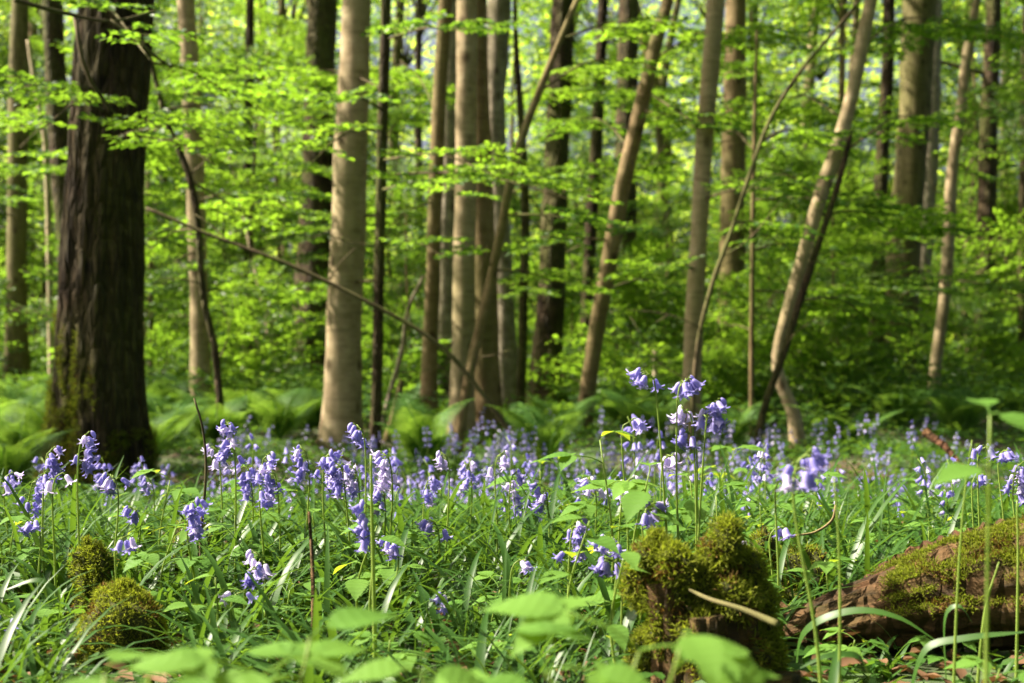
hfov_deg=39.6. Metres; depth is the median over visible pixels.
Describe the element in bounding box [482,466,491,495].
bluebell
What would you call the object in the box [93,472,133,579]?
bluebell
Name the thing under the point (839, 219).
young tree
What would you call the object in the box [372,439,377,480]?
bluebell
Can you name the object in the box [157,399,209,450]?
fern
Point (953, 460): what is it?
bluebell
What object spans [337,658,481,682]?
leafy herb
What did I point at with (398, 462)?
bluebell
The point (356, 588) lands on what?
leafy herb
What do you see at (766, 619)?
dead stick
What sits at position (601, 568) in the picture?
bluebell
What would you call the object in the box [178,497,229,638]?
bluebell
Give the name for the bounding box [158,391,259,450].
fern
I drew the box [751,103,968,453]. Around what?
sapling
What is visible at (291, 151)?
young tree
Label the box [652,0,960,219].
distant tree
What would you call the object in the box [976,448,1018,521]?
bluebell
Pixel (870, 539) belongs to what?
leafy herb
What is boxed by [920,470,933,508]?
bluebell
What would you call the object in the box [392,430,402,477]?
bluebell
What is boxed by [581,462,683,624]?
leafy herb
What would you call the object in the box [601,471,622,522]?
bluebell
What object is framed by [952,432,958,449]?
bluebell
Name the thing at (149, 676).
leafy herb
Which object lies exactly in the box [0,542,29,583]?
leafy herb
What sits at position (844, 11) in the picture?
distant tree
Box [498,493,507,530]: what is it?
bluebell
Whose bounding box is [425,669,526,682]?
leafy herb
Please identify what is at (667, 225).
young tree
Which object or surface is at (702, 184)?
beech tree
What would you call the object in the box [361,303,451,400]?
leafy shrub
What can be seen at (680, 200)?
young tree
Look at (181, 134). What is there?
young tree
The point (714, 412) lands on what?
bluebell
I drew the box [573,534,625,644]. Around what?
bluebell
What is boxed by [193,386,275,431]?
fern
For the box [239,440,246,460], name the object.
bluebell
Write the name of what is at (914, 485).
leafy herb
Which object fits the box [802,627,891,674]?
leafy herb
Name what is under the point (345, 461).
bluebell
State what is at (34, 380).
fern
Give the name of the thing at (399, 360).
dead sapling
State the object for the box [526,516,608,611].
bluebell
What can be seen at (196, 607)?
leafy herb
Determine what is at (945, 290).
beech tree
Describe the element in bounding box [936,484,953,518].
bluebell
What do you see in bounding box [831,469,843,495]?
bluebell
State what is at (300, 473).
bluebell
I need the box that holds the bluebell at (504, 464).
[441,450,562,565]
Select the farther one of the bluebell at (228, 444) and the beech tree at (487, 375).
the beech tree at (487, 375)
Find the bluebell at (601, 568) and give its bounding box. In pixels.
[532,556,636,658]
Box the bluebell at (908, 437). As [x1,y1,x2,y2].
[906,432,914,471]
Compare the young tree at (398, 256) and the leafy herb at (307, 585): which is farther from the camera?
the young tree at (398, 256)
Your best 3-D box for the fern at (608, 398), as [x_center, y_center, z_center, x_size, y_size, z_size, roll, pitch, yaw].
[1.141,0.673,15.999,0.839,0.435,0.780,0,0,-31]
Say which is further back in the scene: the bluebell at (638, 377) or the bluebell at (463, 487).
the bluebell at (463, 487)
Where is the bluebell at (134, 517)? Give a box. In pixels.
[94,505,161,585]
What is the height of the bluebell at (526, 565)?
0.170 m
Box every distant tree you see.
[0,0,175,344]
[34,0,227,26]
[63,0,305,359]
[161,0,393,347]
[207,0,378,368]
[223,0,533,335]
[340,0,542,310]
[510,0,685,329]
[511,0,724,274]
[582,0,836,361]
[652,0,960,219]
[656,0,725,351]
[746,0,901,313]
[764,0,961,338]
[822,0,1019,353]
[874,0,1021,350]
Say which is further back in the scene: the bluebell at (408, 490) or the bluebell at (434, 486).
the bluebell at (408, 490)
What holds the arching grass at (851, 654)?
on the forest floor
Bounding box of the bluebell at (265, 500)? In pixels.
[247,451,312,594]
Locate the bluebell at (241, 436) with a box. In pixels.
[239,434,247,472]
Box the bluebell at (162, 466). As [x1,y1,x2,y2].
[159,465,167,489]
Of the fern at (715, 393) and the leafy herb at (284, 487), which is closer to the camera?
the leafy herb at (284, 487)
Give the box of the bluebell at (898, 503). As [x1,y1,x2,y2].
[891,498,903,532]
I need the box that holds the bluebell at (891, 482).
[887,474,896,497]
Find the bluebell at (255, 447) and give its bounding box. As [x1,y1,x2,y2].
[244,433,259,510]
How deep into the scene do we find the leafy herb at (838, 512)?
3.22 m
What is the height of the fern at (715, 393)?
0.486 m
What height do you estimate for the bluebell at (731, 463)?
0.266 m
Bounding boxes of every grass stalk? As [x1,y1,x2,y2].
[370,455,377,659]
[833,478,840,682]
[952,440,972,682]
[976,562,999,682]
[1014,500,1018,682]
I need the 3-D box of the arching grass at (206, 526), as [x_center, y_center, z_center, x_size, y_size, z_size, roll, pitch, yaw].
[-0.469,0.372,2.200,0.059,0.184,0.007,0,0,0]
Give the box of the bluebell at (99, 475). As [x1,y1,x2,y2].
[92,455,112,510]
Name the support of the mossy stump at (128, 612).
on the forest floor
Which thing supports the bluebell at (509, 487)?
on the forest floor
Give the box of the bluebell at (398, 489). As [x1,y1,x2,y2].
[389,486,403,531]
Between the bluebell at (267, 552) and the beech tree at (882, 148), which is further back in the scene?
the beech tree at (882, 148)
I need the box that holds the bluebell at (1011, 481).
[1000,461,1023,516]
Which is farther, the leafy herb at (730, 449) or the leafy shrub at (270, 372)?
the leafy shrub at (270, 372)
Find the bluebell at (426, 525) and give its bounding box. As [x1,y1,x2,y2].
[379,514,512,588]
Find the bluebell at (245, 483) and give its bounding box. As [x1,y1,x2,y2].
[179,464,302,568]
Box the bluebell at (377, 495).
[336,477,422,556]
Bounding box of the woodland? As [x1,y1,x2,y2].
[0,0,1021,363]
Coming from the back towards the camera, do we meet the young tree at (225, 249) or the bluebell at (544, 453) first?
the young tree at (225, 249)
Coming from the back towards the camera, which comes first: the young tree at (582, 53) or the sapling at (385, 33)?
the young tree at (582, 53)
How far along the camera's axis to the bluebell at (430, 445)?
8.84 m
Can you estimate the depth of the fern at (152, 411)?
10.30 m
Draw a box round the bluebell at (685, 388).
[668,375,705,539]
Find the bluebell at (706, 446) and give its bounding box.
[702,439,709,475]
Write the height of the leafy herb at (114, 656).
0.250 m
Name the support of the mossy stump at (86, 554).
on the forest floor
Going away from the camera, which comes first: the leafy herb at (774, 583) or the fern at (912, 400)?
the leafy herb at (774, 583)
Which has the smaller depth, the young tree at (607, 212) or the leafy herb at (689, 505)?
the leafy herb at (689, 505)
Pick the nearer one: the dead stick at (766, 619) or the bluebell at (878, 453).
the dead stick at (766, 619)
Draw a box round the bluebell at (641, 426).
[600,417,650,610]
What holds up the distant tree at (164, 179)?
on the forest floor
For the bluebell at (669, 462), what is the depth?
2.30 m
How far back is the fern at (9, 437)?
9.43 m
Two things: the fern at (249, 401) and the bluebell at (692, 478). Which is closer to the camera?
the bluebell at (692, 478)
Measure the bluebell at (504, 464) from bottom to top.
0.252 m
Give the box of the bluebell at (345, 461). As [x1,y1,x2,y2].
[335,450,350,524]
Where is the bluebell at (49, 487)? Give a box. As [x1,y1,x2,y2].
[1,472,110,617]
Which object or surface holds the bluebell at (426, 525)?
on the forest floor
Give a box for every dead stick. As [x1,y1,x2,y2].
[193,398,206,580]
[308,511,314,633]
[315,438,368,477]
[689,589,780,626]
[793,505,835,537]
[922,428,961,462]
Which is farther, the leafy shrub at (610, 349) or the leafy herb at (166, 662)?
the leafy shrub at (610, 349)
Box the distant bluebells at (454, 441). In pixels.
[129,406,1023,509]
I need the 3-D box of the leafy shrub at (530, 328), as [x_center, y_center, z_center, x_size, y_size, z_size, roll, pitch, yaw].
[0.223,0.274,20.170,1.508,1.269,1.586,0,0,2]
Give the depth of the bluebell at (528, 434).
8.70 m
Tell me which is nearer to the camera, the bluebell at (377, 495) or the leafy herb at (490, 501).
the bluebell at (377, 495)
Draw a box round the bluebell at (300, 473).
[246,444,345,582]
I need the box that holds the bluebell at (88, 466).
[31,431,113,602]
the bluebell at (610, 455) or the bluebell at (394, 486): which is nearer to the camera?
the bluebell at (394, 486)
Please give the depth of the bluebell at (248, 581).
1.99 m
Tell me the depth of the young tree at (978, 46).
38.13 m
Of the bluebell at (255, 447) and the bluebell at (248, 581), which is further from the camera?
the bluebell at (255, 447)
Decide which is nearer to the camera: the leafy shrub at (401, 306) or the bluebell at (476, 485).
the bluebell at (476, 485)
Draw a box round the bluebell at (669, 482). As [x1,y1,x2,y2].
[659,469,673,496]
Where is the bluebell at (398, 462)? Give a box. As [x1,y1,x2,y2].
[381,450,401,489]
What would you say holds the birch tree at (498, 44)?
on the forest floor
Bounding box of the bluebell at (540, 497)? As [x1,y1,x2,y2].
[488,481,580,559]
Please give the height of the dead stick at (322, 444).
0.202 m
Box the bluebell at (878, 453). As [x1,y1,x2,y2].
[874,452,882,473]
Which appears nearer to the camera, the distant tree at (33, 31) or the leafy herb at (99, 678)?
the leafy herb at (99, 678)
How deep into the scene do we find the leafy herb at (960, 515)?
2.80 m
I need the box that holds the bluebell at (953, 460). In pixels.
[947,457,958,515]
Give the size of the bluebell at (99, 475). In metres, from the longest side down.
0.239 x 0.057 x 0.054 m
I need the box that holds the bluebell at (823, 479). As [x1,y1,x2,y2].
[813,475,826,528]
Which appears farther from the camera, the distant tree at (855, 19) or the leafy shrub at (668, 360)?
the distant tree at (855, 19)
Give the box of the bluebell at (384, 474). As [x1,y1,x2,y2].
[367,450,399,592]
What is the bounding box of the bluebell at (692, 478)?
[688,454,700,479]
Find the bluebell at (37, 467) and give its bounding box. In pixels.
[31,457,45,505]
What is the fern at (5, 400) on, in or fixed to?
on the forest floor
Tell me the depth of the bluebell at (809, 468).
1.45 m
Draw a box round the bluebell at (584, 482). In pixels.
[577,476,609,537]
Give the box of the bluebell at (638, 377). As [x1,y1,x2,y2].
[591,367,667,587]
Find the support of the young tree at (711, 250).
on the forest floor
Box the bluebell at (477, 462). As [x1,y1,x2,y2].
[472,454,481,497]
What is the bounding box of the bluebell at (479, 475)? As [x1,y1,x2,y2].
[477,466,487,495]
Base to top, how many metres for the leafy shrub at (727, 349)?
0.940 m
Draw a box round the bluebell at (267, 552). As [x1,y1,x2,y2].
[259,467,285,584]
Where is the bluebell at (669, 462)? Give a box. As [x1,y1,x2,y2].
[602,453,694,555]
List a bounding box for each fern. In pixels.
[0,380,47,403]
[0,386,49,424]
[0,392,45,458]
[0,399,22,429]
[0,428,79,492]
[3,403,46,453]
[16,374,52,400]
[145,372,195,409]
[146,392,210,438]
[150,407,204,456]
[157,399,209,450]
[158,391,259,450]
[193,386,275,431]
[201,388,278,431]
[233,379,299,398]
[238,377,311,424]
[241,386,320,440]
[262,388,322,432]
[266,362,322,379]
[266,383,323,398]
[274,370,323,393]
[369,375,440,423]
[376,393,472,464]
[487,402,589,463]
[521,393,604,432]
[576,386,637,411]
[583,382,665,427]
[599,389,690,441]
[623,370,676,412]
[660,378,743,415]
[695,397,780,445]
[778,405,909,455]
[807,372,879,419]
[846,384,932,430]
[920,385,1005,436]
[966,383,1023,426]
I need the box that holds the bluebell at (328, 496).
[324,471,336,512]
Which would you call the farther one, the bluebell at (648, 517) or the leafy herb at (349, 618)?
the bluebell at (648, 517)
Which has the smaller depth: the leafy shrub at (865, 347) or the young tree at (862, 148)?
the leafy shrub at (865, 347)
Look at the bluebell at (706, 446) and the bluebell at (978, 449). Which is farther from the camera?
the bluebell at (706, 446)
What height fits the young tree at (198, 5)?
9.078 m
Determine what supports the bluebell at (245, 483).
on the forest floor
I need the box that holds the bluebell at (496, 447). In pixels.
[491,441,498,490]
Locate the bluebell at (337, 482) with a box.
[298,461,382,600]
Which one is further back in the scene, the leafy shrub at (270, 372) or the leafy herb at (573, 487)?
the leafy shrub at (270, 372)
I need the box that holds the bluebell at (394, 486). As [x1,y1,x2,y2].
[386,469,400,514]
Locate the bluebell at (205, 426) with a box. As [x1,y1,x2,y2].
[203,418,207,438]
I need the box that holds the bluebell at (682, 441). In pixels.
[671,427,699,517]
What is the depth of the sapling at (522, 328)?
15.96 m
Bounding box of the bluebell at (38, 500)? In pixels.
[11,476,120,576]
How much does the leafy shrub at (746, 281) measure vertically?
2.316 m
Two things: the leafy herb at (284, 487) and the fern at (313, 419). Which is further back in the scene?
the fern at (313, 419)
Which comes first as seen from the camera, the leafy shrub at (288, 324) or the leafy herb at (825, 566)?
the leafy herb at (825, 566)
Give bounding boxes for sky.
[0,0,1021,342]
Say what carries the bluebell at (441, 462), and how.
on the forest floor
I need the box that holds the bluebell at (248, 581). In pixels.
[181,564,297,648]
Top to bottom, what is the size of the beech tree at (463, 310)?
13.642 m
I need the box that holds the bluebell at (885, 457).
[882,451,890,479]
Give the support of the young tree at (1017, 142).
on the forest floor
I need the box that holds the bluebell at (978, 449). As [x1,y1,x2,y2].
[966,443,1000,526]
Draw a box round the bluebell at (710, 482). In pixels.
[694,472,713,498]
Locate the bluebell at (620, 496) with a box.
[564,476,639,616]
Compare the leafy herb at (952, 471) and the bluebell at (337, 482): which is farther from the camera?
the bluebell at (337, 482)
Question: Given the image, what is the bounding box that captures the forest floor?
[0,346,1023,682]
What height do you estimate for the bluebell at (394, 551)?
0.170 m
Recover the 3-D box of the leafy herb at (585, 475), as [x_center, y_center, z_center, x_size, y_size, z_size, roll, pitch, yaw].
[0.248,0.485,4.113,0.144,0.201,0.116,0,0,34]
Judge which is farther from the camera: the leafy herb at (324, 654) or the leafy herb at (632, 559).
the leafy herb at (632, 559)
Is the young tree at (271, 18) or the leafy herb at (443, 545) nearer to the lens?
the leafy herb at (443, 545)
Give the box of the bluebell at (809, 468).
[773,447,852,682]
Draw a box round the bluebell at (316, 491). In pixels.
[310,475,320,507]
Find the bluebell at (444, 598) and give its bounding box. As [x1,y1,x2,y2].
[394,546,482,655]
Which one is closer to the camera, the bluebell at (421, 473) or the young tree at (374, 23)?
the bluebell at (421, 473)
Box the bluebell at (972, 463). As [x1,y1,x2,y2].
[967,458,976,503]
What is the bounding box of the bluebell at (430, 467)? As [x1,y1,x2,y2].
[423,457,435,491]
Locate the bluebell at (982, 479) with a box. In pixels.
[894,473,991,528]
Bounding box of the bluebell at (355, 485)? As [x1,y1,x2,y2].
[342,463,399,554]
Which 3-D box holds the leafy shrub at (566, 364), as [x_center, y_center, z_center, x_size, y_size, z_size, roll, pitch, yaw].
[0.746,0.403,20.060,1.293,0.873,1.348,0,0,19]
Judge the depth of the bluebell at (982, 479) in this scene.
2.60 m
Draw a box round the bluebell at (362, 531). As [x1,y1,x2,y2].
[287,499,412,660]
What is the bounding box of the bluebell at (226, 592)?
[198,543,315,642]
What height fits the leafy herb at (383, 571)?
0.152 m
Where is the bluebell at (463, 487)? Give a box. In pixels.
[457,461,489,550]
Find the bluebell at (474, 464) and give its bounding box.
[461,451,478,510]
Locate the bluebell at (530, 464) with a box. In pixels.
[522,453,536,496]
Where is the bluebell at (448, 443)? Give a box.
[446,433,454,460]
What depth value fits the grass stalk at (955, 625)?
1.60 m
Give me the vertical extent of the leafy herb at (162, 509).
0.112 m
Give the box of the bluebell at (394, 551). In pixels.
[375,515,414,622]
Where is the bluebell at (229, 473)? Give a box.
[219,461,236,511]
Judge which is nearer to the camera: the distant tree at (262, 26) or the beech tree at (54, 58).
the beech tree at (54, 58)
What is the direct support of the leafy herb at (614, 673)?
on the forest floor
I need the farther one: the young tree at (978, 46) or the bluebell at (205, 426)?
the young tree at (978, 46)
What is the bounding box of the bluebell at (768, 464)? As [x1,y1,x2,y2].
[756,442,774,518]
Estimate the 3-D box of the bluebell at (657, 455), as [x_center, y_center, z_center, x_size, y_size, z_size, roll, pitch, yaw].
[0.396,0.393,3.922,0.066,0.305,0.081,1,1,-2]
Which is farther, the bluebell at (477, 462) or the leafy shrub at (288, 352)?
the leafy shrub at (288, 352)
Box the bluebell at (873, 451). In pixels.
[871,439,876,474]
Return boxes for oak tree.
[0,0,320,491]
[497,0,677,408]
[604,0,638,385]
[731,0,997,379]
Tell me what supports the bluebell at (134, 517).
on the forest floor
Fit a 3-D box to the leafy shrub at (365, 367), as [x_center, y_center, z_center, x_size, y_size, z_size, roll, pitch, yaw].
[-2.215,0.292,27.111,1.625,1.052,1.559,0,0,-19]
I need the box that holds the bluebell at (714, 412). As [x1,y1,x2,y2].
[625,397,730,549]
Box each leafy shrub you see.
[0,266,42,378]
[0,305,56,377]
[0,331,54,372]
[144,296,237,374]
[144,322,223,397]
[154,262,269,378]
[167,256,325,395]
[172,316,290,391]
[252,326,288,370]
[262,280,384,367]
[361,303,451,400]
[362,275,424,395]
[362,332,421,374]
[513,281,579,366]
[515,318,576,395]
[526,296,680,399]
[526,345,606,398]
[528,234,742,410]
[563,315,606,352]
[606,271,681,371]
[609,341,682,387]
[613,302,715,372]
[656,333,771,400]
[677,238,853,404]
[701,327,791,410]
[720,293,914,419]
[754,262,938,424]
[810,337,902,384]
[856,320,985,398]
[890,288,1023,385]
[916,246,1023,385]
[931,264,974,365]
[957,307,1017,372]
[979,341,1023,390]
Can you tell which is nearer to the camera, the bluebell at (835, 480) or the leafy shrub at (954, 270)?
the bluebell at (835, 480)
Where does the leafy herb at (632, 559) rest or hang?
on the forest floor
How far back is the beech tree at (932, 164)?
26.85 m
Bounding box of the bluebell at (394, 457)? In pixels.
[389,447,412,510]
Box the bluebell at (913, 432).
[910,420,917,470]
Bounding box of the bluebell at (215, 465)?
[201,444,284,562]
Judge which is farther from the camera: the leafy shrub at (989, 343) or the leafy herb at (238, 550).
the leafy shrub at (989, 343)
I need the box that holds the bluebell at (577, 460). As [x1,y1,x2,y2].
[575,454,587,474]
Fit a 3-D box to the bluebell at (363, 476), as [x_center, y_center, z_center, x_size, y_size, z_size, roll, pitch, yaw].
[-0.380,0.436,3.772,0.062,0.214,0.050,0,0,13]
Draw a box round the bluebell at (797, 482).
[692,477,833,630]
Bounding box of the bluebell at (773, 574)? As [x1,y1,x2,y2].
[693,540,795,580]
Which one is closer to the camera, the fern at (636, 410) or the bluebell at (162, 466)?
the bluebell at (162, 466)
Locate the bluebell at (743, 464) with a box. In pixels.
[740,454,758,507]
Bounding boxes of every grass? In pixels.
[0,436,1023,682]
[5,578,60,661]
[122,543,154,578]
[190,523,226,602]
[796,607,934,670]
[800,651,869,679]
[911,631,1023,682]
[943,604,971,678]
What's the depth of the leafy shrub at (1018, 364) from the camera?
20.07 m
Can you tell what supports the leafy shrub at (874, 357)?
on the forest floor
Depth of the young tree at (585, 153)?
24.85 m
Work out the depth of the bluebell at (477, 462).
6.99 m
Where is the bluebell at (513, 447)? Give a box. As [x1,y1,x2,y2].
[503,435,518,475]
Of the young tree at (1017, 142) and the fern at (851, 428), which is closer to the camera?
the fern at (851, 428)
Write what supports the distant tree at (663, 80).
on the forest floor
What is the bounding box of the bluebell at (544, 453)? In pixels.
[542,443,547,482]
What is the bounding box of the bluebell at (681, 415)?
[667,405,697,549]
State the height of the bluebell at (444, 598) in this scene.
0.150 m
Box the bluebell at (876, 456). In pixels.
[875,454,885,491]
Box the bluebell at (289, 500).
[286,493,296,527]
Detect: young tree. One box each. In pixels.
[0,0,70,296]
[0,0,163,355]
[0,9,274,377]
[0,26,57,317]
[0,28,53,253]
[0,131,55,335]
[1,172,56,367]
[2,223,55,343]
[19,127,230,373]
[22,0,279,337]
[144,34,368,379]
[144,167,233,347]
[145,0,299,324]
[145,33,226,303]
[145,130,293,377]
[167,20,394,371]
[186,0,411,365]
[213,150,301,369]
[255,0,430,319]
[281,71,433,370]
[299,157,428,383]
[361,151,426,373]
[415,0,610,335]
[507,83,684,355]
[509,152,614,373]
[514,0,712,363]
[527,155,613,344]
[594,22,750,310]
[594,138,691,338]
[635,187,718,361]
[635,207,705,363]
[669,140,794,361]
[671,0,893,307]
[678,54,863,367]
[703,181,864,387]
[716,95,920,413]
[745,136,871,373]
[765,172,935,366]
[780,97,933,340]
[814,128,896,338]
[831,0,1018,315]
[857,0,1021,356]
[927,0,1023,306]
[932,3,1021,354]
[933,166,1013,354]
[938,44,1020,313]
[940,113,1019,351]
[954,198,1017,358]
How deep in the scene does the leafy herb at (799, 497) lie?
2.90 m
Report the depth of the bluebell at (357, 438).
2.30 m
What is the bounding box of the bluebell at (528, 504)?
[476,489,584,552]
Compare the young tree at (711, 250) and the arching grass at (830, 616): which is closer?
the arching grass at (830, 616)
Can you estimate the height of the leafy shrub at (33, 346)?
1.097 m
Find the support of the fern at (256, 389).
on the forest floor
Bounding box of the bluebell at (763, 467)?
[752,443,770,517]
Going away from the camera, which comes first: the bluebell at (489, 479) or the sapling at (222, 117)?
the bluebell at (489, 479)
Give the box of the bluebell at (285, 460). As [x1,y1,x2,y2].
[282,447,299,530]
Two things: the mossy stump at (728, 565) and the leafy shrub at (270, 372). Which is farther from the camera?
the leafy shrub at (270, 372)
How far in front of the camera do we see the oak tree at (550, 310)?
17.36 m
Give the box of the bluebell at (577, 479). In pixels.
[574,469,589,520]
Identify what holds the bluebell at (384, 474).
on the forest floor
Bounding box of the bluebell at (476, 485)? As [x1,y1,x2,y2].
[471,471,480,499]
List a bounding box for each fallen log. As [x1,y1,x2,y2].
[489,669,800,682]
[781,511,1023,653]
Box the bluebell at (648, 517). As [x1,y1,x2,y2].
[635,498,669,628]
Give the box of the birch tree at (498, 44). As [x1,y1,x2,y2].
[487,0,633,418]
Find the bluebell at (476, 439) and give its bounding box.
[472,424,479,453]
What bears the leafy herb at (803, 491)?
on the forest floor
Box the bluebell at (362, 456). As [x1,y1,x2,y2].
[359,450,370,485]
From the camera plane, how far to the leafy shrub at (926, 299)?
25.91 m
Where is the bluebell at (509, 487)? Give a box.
[482,469,526,560]
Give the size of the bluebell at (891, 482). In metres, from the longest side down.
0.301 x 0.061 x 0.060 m
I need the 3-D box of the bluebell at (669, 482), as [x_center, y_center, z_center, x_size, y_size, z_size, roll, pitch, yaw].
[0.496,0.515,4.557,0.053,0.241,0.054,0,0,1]
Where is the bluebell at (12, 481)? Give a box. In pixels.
[0,470,61,585]
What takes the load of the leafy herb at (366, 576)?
on the forest floor
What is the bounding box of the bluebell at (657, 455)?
[646,431,667,500]
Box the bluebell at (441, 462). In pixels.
[392,450,468,575]
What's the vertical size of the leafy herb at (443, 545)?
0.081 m
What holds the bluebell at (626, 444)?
on the forest floor
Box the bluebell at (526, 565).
[491,521,540,627]
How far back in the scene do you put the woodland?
59.36 m
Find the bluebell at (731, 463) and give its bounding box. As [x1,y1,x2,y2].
[727,452,733,479]
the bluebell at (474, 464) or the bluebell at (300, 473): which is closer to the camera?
the bluebell at (300, 473)
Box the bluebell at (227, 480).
[217,462,228,492]
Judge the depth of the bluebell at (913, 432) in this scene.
9.21 m
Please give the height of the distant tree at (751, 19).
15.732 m
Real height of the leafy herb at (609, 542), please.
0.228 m
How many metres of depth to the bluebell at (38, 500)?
2.50 m
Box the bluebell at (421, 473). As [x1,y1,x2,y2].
[418,470,437,509]
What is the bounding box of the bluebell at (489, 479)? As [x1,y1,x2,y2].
[482,469,497,497]
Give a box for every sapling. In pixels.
[3,58,330,442]
[26,39,53,376]
[228,155,277,377]
[240,0,253,370]
[241,273,246,372]
[262,0,623,455]
[371,275,447,429]
[382,379,404,442]
[451,0,707,453]
[499,0,656,419]
[618,0,872,464]
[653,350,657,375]
[654,30,934,436]
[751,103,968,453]
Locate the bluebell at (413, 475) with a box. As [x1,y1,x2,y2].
[408,473,416,498]
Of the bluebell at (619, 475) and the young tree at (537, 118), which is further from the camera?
the young tree at (537, 118)
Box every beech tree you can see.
[0,0,46,388]
[0,0,68,283]
[50,0,331,407]
[204,0,431,383]
[317,0,370,449]
[327,0,455,418]
[437,0,455,412]
[446,0,477,443]
[475,0,505,444]
[502,0,817,437]
[513,0,693,402]
[572,0,836,446]
[615,0,834,385]
[716,0,1023,447]
[746,0,1019,383]
[832,0,1023,402]
[868,0,894,377]
[917,0,941,372]
[1017,3,1023,379]
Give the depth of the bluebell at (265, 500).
2.35 m
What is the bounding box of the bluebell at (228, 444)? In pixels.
[190,419,273,603]
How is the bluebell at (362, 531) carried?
on the forest floor
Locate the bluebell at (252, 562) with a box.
[242,529,329,631]
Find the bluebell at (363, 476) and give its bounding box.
[360,466,369,489]
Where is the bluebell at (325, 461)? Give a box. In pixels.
[300,449,342,595]
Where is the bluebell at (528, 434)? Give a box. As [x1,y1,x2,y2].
[521,433,532,473]
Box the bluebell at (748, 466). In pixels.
[743,456,755,517]
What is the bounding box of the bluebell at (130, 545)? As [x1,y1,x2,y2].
[70,535,209,601]
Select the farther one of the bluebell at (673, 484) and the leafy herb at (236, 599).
the bluebell at (673, 484)
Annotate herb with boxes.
[0,515,52,594]
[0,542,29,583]
[13,594,68,645]
[17,532,67,565]
[65,650,148,682]
[95,676,116,682]
[107,468,216,585]
[112,523,215,628]
[113,492,146,530]
[123,652,213,682]
[140,523,167,551]
[141,506,172,513]
[141,653,164,682]
[163,515,212,580]
[163,583,252,648]
[168,639,367,682]
[186,573,249,645]
[199,507,292,583]
[211,607,398,682]
[215,463,273,514]
[226,491,264,533]
[247,577,333,628]
[254,485,296,524]
[288,526,356,568]
[298,508,335,560]
[314,501,387,570]
[333,523,406,607]
[335,529,431,595]
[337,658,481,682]
[346,563,436,630]
[348,629,437,677]
[425,533,498,573]
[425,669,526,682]
[435,571,519,640]
[439,503,510,544]
[459,634,524,670]
[462,490,494,519]
[481,591,763,682]
[487,459,574,536]
[489,566,551,592]
[512,621,648,682]
[537,430,661,610]
[539,514,618,641]
[541,587,597,635]
[555,480,585,514]
[556,483,594,498]
[577,474,611,518]
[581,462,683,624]
[583,550,655,663]
[664,472,708,531]
[668,630,725,682]
[670,481,751,554]
[676,516,694,546]
[678,477,724,518]
[680,445,765,510]
[732,500,808,547]
[733,467,781,496]
[734,501,801,534]
[757,668,780,678]
[764,578,786,623]
[766,464,831,508]
[769,494,841,543]
[779,471,845,528]
[786,556,861,605]
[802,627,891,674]
[815,498,861,528]
[824,533,888,575]
[850,510,922,554]
[889,478,971,522]
[903,522,948,540]
[906,635,983,663]
[931,398,1023,682]
[944,511,1021,530]
[944,655,1023,682]
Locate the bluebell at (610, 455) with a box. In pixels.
[608,454,614,477]
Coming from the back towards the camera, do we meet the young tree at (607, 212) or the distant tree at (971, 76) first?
the distant tree at (971, 76)
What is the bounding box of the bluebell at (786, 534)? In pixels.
[769,526,794,606]
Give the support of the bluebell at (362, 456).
on the forest floor
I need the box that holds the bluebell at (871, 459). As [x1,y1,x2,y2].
[866,445,872,480]
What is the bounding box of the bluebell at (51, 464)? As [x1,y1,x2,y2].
[14,445,65,608]
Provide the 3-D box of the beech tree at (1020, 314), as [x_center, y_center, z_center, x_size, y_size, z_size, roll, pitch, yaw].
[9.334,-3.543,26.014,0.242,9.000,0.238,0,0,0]
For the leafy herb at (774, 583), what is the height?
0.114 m
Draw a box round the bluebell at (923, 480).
[914,457,933,529]
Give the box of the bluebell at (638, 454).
[633,448,641,475]
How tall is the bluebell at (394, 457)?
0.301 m
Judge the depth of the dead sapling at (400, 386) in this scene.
11.97 m
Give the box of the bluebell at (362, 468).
[349,465,364,501]
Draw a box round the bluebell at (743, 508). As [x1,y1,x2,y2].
[740,492,750,516]
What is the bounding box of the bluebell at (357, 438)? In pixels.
[319,422,439,601]
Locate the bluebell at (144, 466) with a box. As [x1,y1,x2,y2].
[133,456,156,505]
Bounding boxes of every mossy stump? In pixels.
[65,534,118,625]
[71,576,171,671]
[613,509,791,682]
[748,526,841,610]
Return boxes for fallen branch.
[145,207,534,462]
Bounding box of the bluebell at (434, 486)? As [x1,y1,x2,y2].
[392,477,464,548]
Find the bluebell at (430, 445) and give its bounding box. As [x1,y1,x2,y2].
[422,427,432,475]
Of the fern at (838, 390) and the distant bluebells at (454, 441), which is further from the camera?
the fern at (838, 390)
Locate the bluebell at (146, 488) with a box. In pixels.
[138,476,156,545]
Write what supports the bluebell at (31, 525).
on the forest floor
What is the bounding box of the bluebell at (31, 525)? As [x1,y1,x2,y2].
[1,517,64,618]
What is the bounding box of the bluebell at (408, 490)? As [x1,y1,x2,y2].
[406,481,415,504]
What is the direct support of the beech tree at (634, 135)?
on the forest floor
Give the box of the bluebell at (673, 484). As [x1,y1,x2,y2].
[669,469,680,495]
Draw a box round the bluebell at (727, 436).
[722,428,730,465]
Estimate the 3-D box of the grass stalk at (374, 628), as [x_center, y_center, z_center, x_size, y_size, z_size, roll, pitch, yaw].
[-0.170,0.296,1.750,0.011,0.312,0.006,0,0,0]
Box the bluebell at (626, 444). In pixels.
[621,414,644,475]
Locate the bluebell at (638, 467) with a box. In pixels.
[632,457,645,477]
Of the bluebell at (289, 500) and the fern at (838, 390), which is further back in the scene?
the fern at (838, 390)
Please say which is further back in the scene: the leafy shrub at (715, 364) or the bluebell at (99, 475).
the leafy shrub at (715, 364)

